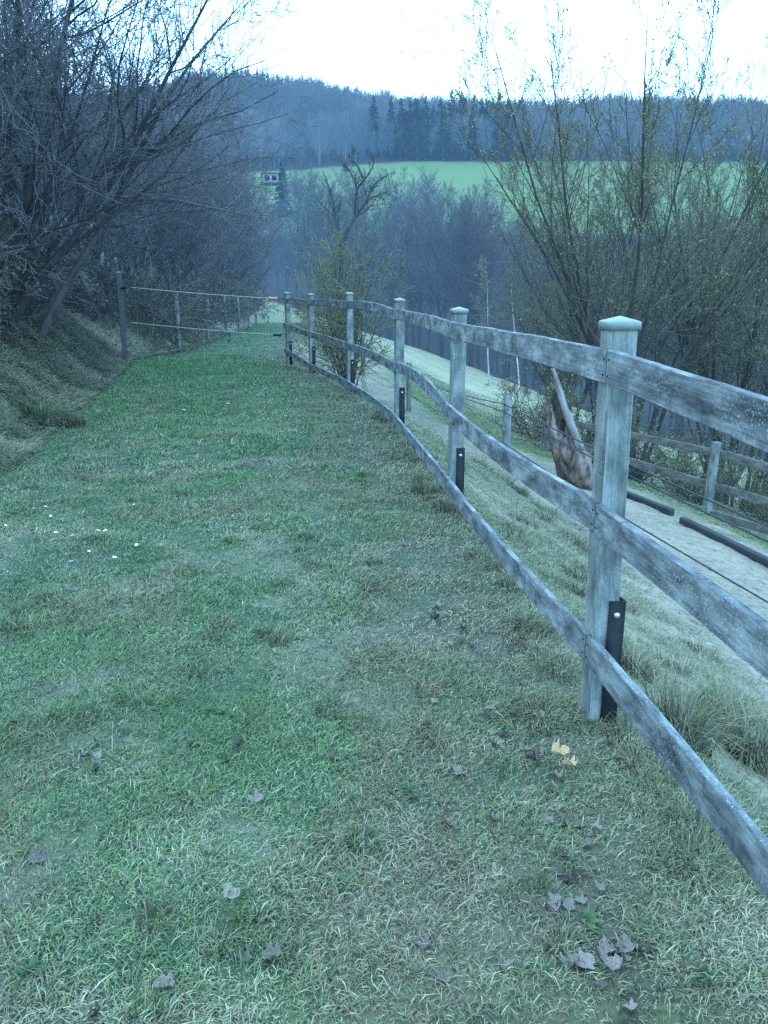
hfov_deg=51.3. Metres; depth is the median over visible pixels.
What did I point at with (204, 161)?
thicket tree
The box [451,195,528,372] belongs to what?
bare tree
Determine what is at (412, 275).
bare tree
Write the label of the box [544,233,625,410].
bare tree
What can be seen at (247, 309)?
bramble bush
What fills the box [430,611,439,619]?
dead leaf
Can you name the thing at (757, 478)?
leafing bush
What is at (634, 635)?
grass slope
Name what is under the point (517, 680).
dead leaf
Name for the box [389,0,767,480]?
budding willow
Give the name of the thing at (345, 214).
bare tree
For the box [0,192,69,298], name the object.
bramble bush
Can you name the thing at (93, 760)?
dead leaf
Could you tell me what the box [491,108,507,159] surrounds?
spruce tree
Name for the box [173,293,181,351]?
pasture post
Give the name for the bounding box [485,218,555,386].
bare tree
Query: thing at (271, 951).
dead leaf
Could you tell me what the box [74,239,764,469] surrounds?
valley ground
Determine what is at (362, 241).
bare tree
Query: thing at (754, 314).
bare tree
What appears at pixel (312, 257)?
bare tree
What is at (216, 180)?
thicket tree
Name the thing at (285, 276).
bare tree
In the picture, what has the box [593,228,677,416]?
bare tree
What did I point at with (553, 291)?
bare tree
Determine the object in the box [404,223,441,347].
bare tree
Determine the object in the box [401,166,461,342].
bare tree
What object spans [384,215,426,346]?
bare tree
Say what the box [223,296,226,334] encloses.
pasture post
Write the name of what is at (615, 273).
bare tree
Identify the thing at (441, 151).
spruce tree
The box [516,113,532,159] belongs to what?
spruce tree
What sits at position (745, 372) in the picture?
budding willow
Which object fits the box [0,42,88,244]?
thicket tree
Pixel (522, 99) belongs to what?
spruce tree
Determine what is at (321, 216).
bare tree
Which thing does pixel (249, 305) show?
bramble bush
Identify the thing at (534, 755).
dead leaf
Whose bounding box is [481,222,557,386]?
bare tree
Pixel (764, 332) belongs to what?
budding willow
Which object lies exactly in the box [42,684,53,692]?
dead leaf
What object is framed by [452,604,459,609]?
dead leaf
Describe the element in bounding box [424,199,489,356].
bare tree
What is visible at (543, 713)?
dead leaf
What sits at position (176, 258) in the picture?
thicket tree
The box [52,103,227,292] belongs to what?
thicket tree
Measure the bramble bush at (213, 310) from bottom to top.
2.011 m
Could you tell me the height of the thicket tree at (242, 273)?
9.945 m
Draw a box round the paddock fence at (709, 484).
[540,409,767,534]
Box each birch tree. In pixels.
[470,254,509,384]
[488,272,532,393]
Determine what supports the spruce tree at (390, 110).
on the hill
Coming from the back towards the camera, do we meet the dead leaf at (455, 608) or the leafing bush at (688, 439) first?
the leafing bush at (688, 439)
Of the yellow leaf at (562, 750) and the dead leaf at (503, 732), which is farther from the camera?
the dead leaf at (503, 732)
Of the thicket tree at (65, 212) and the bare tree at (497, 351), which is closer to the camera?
the thicket tree at (65, 212)
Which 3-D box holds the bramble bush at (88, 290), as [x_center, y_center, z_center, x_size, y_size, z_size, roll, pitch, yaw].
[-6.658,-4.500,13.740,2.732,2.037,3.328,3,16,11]
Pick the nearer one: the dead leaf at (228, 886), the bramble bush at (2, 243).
the dead leaf at (228, 886)
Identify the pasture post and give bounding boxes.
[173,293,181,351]
[206,298,209,341]
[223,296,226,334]
[237,297,240,331]
[255,311,257,325]
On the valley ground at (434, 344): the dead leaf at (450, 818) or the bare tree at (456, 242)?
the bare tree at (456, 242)
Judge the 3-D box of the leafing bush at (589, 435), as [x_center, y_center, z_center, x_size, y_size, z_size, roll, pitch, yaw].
[3.667,-1.810,15.537,2.238,2.453,3.266,-14,21,-41]
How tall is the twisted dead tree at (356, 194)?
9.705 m
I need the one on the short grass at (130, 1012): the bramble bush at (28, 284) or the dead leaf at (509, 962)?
the dead leaf at (509, 962)
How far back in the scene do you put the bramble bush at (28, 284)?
12.17 m
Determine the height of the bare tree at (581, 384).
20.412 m
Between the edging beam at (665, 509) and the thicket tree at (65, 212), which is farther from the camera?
the thicket tree at (65, 212)
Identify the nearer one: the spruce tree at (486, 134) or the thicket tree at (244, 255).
the thicket tree at (244, 255)
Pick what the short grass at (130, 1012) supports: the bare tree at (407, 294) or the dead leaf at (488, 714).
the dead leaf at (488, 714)
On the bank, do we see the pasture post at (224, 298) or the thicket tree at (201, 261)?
the thicket tree at (201, 261)
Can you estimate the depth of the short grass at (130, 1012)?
2.62 m
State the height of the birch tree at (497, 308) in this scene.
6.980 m
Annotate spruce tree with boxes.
[273,159,293,214]
[361,95,384,154]
[380,97,396,156]
[388,98,411,159]
[398,109,413,159]
[406,98,429,160]
[407,101,412,137]
[408,95,419,152]
[419,95,437,159]
[419,106,430,155]
[429,104,435,152]
[432,97,450,153]
[432,104,453,159]
[436,107,453,158]
[447,89,458,150]
[451,92,465,152]
[451,102,461,158]
[452,98,473,157]
[460,107,481,159]
[470,94,478,139]
[476,97,488,156]
[480,97,489,155]
[482,102,495,155]
[483,97,512,158]
[484,116,492,155]
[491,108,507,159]
[493,114,511,160]
[505,102,511,134]
[509,112,518,158]
[515,97,522,152]
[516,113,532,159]
[519,97,533,152]
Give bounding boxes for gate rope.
[131,287,282,299]
[131,322,285,336]
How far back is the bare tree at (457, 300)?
91.64 m
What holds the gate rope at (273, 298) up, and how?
attached to the board fence at (618, 370)
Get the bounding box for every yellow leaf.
[551,738,570,755]
[561,755,577,765]
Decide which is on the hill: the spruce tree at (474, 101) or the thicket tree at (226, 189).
the spruce tree at (474, 101)
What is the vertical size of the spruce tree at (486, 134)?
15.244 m
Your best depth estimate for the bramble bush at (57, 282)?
13.17 m
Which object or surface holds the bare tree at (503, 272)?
on the valley ground at (434, 344)
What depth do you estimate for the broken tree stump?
10.74 m
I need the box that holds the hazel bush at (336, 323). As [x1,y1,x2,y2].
[282,207,418,392]
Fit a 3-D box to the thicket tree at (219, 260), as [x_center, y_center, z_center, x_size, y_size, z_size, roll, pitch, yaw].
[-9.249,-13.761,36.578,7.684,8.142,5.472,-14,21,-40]
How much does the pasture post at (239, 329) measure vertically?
1.630 m
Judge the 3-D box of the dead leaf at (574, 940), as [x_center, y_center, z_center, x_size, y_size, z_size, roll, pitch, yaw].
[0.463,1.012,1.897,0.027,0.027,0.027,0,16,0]
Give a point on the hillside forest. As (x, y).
(341, 117)
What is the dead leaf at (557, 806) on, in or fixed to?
on the short grass at (130, 1012)
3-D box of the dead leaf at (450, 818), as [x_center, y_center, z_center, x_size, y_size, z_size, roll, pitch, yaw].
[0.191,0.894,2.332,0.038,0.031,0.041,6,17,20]
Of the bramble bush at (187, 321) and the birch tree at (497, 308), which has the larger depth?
the birch tree at (497, 308)
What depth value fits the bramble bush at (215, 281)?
30.47 m
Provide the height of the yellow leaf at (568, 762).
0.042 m
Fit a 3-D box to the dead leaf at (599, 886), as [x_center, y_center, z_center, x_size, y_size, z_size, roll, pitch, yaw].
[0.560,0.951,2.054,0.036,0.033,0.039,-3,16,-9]
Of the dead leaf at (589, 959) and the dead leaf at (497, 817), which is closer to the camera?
the dead leaf at (589, 959)
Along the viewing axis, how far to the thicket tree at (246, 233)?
46.71 m
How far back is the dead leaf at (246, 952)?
1.88 m
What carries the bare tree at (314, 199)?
on the valley ground at (434, 344)
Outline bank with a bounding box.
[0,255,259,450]
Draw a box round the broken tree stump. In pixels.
[542,368,592,490]
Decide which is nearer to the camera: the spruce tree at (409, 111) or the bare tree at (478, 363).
the bare tree at (478, 363)
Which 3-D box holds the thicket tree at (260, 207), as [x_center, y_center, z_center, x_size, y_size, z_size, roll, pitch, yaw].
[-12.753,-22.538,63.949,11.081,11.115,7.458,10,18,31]
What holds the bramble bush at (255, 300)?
on the bank
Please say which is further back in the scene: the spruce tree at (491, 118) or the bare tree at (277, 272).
the spruce tree at (491, 118)
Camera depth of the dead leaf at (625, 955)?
1.84 m
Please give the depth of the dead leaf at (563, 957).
1.84 m
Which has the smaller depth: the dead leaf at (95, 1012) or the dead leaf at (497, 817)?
the dead leaf at (95, 1012)
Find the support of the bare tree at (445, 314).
on the valley ground at (434, 344)
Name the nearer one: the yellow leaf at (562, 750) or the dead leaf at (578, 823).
the dead leaf at (578, 823)
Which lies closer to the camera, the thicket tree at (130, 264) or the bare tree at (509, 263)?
the thicket tree at (130, 264)
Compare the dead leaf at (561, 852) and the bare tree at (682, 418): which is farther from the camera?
the bare tree at (682, 418)
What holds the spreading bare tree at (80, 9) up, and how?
on the bank
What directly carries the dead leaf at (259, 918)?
on the short grass at (130, 1012)
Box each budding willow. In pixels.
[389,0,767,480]
[496,232,677,419]
[576,26,767,513]
[615,122,767,484]
[722,262,767,390]
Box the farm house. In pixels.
[261,172,280,183]
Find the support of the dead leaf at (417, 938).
on the short grass at (130, 1012)
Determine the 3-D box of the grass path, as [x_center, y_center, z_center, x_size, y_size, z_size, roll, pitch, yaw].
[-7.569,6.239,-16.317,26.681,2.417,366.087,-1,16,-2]
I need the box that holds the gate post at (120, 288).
[115,272,128,359]
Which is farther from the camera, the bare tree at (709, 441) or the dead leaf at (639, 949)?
the bare tree at (709, 441)
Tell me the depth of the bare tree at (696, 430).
39.83 m
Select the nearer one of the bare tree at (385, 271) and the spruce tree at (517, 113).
the bare tree at (385, 271)
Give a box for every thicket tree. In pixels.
[0,0,162,237]
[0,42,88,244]
[0,46,73,212]
[1,2,151,257]
[33,14,215,264]
[35,98,182,284]
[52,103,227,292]
[64,59,258,271]
[91,100,261,289]
[94,85,249,300]
[100,95,290,288]
[102,75,224,275]
[117,122,270,283]
[123,92,276,284]
[140,119,243,255]
[190,148,301,291]
[199,151,281,292]
[200,154,283,283]
[203,162,288,282]
[214,159,284,289]
[234,210,284,293]
[249,205,276,284]
[249,262,275,290]
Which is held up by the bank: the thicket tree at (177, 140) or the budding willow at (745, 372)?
the thicket tree at (177, 140)
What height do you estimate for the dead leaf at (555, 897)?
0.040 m
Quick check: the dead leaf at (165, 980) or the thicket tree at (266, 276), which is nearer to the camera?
the dead leaf at (165, 980)
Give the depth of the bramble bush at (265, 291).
44.51 m
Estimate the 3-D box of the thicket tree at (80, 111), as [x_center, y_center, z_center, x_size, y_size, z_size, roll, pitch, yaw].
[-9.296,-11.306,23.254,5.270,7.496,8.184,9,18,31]
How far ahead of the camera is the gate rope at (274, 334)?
15.99 m
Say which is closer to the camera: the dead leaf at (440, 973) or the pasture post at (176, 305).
the dead leaf at (440, 973)
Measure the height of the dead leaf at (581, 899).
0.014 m
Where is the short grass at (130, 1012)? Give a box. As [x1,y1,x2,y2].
[0,324,767,1023]
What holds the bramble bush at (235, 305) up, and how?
on the bank
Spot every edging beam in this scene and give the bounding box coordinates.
[626,491,674,515]
[679,517,767,567]
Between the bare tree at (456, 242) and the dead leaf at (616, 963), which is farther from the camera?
the bare tree at (456, 242)
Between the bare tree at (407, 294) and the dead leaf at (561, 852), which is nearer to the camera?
the dead leaf at (561, 852)
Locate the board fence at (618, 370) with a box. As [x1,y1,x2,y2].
[282,292,767,898]
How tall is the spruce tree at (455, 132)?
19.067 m
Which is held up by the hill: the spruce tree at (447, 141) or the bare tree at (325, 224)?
the spruce tree at (447, 141)
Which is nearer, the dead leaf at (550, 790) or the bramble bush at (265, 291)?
the dead leaf at (550, 790)
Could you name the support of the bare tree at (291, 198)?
on the valley ground at (434, 344)
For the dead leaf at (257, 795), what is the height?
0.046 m
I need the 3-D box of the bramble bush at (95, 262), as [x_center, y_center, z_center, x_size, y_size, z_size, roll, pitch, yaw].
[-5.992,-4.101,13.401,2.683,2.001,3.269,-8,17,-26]
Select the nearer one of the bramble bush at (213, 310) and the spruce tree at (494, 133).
the bramble bush at (213, 310)
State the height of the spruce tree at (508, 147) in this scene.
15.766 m
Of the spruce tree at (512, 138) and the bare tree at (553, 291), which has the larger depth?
the spruce tree at (512, 138)
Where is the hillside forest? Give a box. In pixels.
[15,66,767,167]
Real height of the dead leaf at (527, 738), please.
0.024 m
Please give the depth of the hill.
289.23 m
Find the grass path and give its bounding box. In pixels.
[0,300,767,1023]
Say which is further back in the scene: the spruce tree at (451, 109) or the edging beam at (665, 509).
the spruce tree at (451, 109)
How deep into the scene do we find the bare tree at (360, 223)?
110.11 m
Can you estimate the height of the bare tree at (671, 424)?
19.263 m
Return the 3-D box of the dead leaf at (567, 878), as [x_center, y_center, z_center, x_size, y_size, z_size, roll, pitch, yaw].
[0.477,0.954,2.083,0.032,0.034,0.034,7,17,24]
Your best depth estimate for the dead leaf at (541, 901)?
2.02 m
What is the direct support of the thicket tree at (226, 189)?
on the bank
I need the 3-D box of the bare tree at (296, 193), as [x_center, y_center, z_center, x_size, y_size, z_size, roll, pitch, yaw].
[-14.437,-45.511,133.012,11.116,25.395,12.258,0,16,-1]
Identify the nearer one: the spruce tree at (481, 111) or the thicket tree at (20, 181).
the thicket tree at (20, 181)
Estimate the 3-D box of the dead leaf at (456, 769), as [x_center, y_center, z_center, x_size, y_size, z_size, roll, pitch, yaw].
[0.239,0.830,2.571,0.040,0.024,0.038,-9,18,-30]
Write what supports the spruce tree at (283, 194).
on the hill meadow at (464, 175)
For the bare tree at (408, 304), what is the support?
on the valley ground at (434, 344)
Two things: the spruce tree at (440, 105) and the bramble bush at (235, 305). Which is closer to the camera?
the bramble bush at (235, 305)
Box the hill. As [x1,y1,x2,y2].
[183,101,767,161]
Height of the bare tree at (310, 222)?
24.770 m
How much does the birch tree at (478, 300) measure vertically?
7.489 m
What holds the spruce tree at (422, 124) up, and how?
on the hill
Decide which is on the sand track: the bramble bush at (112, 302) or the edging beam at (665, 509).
the edging beam at (665, 509)
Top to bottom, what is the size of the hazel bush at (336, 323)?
3.938 m
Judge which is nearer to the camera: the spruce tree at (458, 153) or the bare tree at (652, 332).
the bare tree at (652, 332)
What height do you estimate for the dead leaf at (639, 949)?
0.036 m
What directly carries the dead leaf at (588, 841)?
on the short grass at (130, 1012)
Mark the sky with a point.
(348, 40)
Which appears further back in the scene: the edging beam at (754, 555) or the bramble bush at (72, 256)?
the bramble bush at (72, 256)
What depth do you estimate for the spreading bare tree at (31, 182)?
11.12 m
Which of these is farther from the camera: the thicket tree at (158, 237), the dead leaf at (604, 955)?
the thicket tree at (158, 237)
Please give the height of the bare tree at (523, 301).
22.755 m
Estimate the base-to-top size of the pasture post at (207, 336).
1.536 m
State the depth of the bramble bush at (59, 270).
15.08 m
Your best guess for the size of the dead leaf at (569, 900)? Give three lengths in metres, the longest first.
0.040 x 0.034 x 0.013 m
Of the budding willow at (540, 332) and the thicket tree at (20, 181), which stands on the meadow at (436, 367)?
the budding willow at (540, 332)
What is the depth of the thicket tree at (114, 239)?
18.68 m
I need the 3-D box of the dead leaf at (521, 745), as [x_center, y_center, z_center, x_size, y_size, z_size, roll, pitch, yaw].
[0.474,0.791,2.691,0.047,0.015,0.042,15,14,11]
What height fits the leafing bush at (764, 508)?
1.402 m
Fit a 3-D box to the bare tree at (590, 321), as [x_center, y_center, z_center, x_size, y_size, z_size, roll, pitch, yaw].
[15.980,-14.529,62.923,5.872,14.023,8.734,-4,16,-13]
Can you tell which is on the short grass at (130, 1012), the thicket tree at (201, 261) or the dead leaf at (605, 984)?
the dead leaf at (605, 984)
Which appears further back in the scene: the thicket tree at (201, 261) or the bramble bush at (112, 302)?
the thicket tree at (201, 261)
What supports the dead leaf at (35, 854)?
on the short grass at (130, 1012)
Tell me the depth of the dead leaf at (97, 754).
2.64 m
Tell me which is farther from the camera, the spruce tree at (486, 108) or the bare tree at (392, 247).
the spruce tree at (486, 108)
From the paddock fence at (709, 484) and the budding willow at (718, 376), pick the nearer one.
the paddock fence at (709, 484)
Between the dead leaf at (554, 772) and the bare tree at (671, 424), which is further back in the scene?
the bare tree at (671, 424)
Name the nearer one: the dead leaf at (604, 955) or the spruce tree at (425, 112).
the dead leaf at (604, 955)
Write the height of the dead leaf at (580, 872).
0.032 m
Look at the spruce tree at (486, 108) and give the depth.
287.11 m
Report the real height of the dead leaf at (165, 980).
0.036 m
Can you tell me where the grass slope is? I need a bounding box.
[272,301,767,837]
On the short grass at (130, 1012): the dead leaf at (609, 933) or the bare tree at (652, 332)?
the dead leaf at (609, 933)
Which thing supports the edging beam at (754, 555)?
on the sand track
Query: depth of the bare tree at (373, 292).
141.74 m
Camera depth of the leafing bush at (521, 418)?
18.57 m
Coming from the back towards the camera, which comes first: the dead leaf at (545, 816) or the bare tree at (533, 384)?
the bare tree at (533, 384)
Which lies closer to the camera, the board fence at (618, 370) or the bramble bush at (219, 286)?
the board fence at (618, 370)
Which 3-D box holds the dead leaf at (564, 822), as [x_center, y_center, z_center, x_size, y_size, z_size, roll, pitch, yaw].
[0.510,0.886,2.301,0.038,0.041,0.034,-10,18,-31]
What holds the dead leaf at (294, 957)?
on the short grass at (130, 1012)
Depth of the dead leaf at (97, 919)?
1.97 m
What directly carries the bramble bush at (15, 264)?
on the bank
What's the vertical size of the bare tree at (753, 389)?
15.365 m
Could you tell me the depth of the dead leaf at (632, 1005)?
1.72 m
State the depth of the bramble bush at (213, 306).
21.09 m
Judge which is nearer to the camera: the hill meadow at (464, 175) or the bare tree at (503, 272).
the bare tree at (503, 272)
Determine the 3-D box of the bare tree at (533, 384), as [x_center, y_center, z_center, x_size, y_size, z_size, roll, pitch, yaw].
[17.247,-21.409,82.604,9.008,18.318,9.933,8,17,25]
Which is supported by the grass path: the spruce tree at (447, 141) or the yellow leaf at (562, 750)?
the yellow leaf at (562, 750)
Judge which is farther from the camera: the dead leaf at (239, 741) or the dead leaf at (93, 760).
the dead leaf at (239, 741)
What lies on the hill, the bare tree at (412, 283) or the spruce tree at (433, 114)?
the spruce tree at (433, 114)
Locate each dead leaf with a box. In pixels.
[27,842,44,862]
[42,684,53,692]
[87,1001,100,1017]
[89,913,103,926]
[91,750,101,758]
[91,757,101,765]
[153,970,174,987]
[202,841,212,851]
[223,884,240,898]
[231,735,242,746]
[235,948,251,961]
[250,787,263,804]
[256,912,265,922]
[261,938,281,959]
[290,950,302,960]
[326,745,339,759]
[350,901,361,914]
[413,935,430,947]
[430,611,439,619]
[433,599,440,606]
[437,968,450,982]
[443,815,455,825]
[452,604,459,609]
[453,765,464,774]
[483,709,494,718]
[486,728,497,734]
[489,811,500,820]
[499,956,514,970]
[500,725,510,737]
[509,678,520,685]
[518,742,531,749]
[522,736,530,742]
[525,748,538,759]
[532,709,544,717]
[539,897,555,906]
[542,811,554,823]
[546,786,555,792]
[547,891,561,909]
[549,801,563,811]
[550,766,563,776]
[553,866,562,874]
[554,814,568,826]
[557,844,568,856]
[561,871,574,883]
[561,951,578,970]
[563,897,575,910]
[570,867,585,881]
[573,814,585,827]
[573,933,584,943]
[575,894,586,903]
[575,948,595,969]
[579,837,591,846]
[587,813,601,828]
[593,877,608,890]
[595,979,607,989]
[598,934,615,953]
[599,951,612,964]
[603,953,622,970]
[605,927,618,939]
[613,932,633,952]
[619,943,636,960]
[622,997,637,1009]
[632,938,649,952]
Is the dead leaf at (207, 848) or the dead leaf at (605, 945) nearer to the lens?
the dead leaf at (605, 945)
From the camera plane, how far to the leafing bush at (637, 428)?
14.09 m
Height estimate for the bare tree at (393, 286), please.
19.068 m
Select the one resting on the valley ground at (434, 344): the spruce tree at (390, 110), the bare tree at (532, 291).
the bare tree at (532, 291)
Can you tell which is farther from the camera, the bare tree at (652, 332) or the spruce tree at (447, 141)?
the spruce tree at (447, 141)
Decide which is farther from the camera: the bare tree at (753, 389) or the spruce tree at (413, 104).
the spruce tree at (413, 104)
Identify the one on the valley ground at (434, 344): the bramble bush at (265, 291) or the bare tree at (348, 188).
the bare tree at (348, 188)
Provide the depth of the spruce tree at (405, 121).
279.08 m
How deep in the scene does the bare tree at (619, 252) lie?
82.94 m
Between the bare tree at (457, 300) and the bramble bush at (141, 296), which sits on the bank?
the bramble bush at (141, 296)
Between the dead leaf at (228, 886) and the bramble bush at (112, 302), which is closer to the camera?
the dead leaf at (228, 886)
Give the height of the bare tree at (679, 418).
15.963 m
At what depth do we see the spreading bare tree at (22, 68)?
10.10 m
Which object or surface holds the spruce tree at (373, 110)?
on the hill
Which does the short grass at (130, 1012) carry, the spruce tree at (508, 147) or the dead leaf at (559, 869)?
the dead leaf at (559, 869)
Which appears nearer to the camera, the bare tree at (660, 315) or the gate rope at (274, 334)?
the gate rope at (274, 334)
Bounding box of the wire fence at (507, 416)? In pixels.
[361,338,767,602]
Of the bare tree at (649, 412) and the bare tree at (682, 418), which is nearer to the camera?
the bare tree at (682, 418)
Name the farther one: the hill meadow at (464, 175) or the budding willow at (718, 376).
the hill meadow at (464, 175)
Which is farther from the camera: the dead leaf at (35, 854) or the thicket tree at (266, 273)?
the thicket tree at (266, 273)
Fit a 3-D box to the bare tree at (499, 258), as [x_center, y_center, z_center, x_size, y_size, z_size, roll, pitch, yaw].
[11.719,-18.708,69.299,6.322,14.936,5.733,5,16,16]
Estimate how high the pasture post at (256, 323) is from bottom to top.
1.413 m
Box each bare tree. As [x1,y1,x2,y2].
[0,0,119,211]
[0,0,161,301]
[0,0,320,335]
[260,187,291,300]
[263,155,320,292]
[268,172,321,308]
[268,203,301,291]
[272,168,340,311]
[291,168,358,315]
[292,159,367,318]
[302,184,347,308]
[303,205,337,310]
[313,181,383,291]
[319,162,396,315]
[321,195,382,293]
[327,165,400,333]
[345,164,421,336]
[350,244,387,333]
[369,169,449,344]
[369,173,470,351]
[370,199,425,338]
[371,201,405,337]
[372,211,406,338]
[373,179,441,346]
[376,223,441,347]
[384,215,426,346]
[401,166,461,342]
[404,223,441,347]
[408,173,463,356]
[422,223,463,354]
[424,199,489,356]
[426,182,507,365]
[430,186,482,311]
[435,175,502,314]
[440,195,503,368]
[440,202,489,318]
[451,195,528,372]
[453,185,523,366]
[458,221,501,361]
[472,205,537,382]
[480,214,528,377]
[480,254,499,372]
[481,204,551,380]
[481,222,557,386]
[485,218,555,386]
[493,205,552,377]
[494,217,557,332]
[517,226,565,391]
[517,227,609,395]
[520,216,602,387]
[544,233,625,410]
[544,235,617,402]
[551,233,622,409]
[568,246,616,404]
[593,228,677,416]
[595,235,642,339]
[600,225,638,331]
[626,236,699,433]
[640,217,734,437]
[640,231,722,423]
[640,286,676,427]
[641,213,754,441]
[647,198,765,439]
[656,239,727,433]
[671,359,697,431]
[672,210,754,447]
[721,195,767,466]
[721,204,767,458]
[737,281,766,393]
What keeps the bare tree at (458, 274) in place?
on the valley ground at (434, 344)
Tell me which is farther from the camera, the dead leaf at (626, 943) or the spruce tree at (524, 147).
the spruce tree at (524, 147)
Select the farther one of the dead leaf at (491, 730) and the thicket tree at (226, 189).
the thicket tree at (226, 189)
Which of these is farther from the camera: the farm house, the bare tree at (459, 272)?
the farm house
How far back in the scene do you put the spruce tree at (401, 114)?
278.70 m
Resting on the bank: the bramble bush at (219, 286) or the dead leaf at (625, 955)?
the bramble bush at (219, 286)
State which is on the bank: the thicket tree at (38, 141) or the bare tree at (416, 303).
the thicket tree at (38, 141)
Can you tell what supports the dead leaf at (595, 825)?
on the short grass at (130, 1012)
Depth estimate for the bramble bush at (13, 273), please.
10.45 m
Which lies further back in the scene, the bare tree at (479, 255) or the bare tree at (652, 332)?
the bare tree at (479, 255)
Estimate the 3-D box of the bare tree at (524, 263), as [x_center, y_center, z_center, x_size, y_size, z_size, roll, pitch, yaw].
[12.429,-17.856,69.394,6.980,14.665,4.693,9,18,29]
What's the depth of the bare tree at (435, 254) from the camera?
86.55 m
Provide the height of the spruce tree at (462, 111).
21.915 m
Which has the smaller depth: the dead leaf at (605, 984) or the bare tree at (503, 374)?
the dead leaf at (605, 984)
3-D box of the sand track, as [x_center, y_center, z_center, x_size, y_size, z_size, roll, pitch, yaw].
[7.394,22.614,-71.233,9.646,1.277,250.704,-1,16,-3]
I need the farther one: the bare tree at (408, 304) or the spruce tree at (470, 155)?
the spruce tree at (470, 155)
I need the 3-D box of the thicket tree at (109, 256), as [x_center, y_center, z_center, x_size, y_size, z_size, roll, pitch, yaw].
[-11.435,-14.923,33.002,8.709,9.228,6.201,-7,17,-25]
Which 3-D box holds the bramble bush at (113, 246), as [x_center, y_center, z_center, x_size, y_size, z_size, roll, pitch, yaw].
[-7.125,-5.721,17.565,2.886,2.152,3.516,-4,16,-15]
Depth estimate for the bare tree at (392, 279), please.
124.99 m
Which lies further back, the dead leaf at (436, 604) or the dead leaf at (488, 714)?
the dead leaf at (436, 604)
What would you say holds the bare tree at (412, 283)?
on the valley ground at (434, 344)
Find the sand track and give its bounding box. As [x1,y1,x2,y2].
[339,347,767,705]
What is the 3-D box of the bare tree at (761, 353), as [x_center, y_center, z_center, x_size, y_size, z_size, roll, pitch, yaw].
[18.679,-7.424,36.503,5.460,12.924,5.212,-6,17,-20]
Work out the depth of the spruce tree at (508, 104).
284.74 m
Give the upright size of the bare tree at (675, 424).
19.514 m
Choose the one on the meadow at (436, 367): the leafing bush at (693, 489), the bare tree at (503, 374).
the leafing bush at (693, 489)
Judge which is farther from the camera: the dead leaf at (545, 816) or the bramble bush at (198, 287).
the bramble bush at (198, 287)
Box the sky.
[0,0,767,104]
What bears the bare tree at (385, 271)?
on the valley ground at (434, 344)
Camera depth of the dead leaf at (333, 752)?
2.66 m
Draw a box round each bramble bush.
[0,190,58,320]
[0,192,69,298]
[0,197,95,352]
[0,213,103,320]
[0,214,107,306]
[0,216,47,330]
[0,223,99,315]
[0,247,63,315]
[1,216,104,304]
[1,224,56,299]
[26,209,130,297]
[29,219,88,305]
[48,236,179,326]
[82,247,219,347]
[114,276,223,347]
[115,260,236,341]
[150,270,251,339]
[157,278,243,337]
[160,263,241,325]
[169,269,247,320]
[181,272,240,325]
[193,274,256,329]
[199,265,266,326]
[204,264,273,322]
[219,267,291,316]
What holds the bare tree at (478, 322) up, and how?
on the valley ground at (434, 344)
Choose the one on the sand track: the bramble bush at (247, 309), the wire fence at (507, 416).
the wire fence at (507, 416)
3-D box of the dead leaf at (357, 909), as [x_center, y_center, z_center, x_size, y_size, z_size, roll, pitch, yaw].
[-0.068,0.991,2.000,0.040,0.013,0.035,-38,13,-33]
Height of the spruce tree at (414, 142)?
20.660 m
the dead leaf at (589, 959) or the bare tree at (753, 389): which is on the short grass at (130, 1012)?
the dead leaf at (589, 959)
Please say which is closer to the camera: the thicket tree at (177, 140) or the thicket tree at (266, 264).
the thicket tree at (177, 140)
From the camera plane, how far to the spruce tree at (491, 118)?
286.27 m
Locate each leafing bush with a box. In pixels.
[473,355,591,440]
[479,364,656,464]
[582,396,694,487]
[635,411,767,502]
[655,433,763,505]
[707,444,767,521]
[749,475,767,524]
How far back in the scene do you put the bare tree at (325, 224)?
119.24 m
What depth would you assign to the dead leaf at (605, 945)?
1.87 m
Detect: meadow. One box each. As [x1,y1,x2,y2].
[0,160,767,239]
[290,307,767,549]
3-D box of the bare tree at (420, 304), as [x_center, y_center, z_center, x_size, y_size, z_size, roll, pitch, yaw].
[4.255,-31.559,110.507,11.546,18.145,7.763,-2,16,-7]
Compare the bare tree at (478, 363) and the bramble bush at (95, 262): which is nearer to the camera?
the bramble bush at (95, 262)
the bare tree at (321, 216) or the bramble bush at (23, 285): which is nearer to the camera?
the bramble bush at (23, 285)
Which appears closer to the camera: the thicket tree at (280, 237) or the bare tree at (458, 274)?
the thicket tree at (280, 237)
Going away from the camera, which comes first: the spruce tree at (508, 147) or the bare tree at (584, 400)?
the bare tree at (584, 400)
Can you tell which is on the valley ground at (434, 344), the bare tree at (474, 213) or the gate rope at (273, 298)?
the bare tree at (474, 213)
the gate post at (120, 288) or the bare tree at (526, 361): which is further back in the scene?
the bare tree at (526, 361)
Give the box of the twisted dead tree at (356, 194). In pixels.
[316,145,399,332]

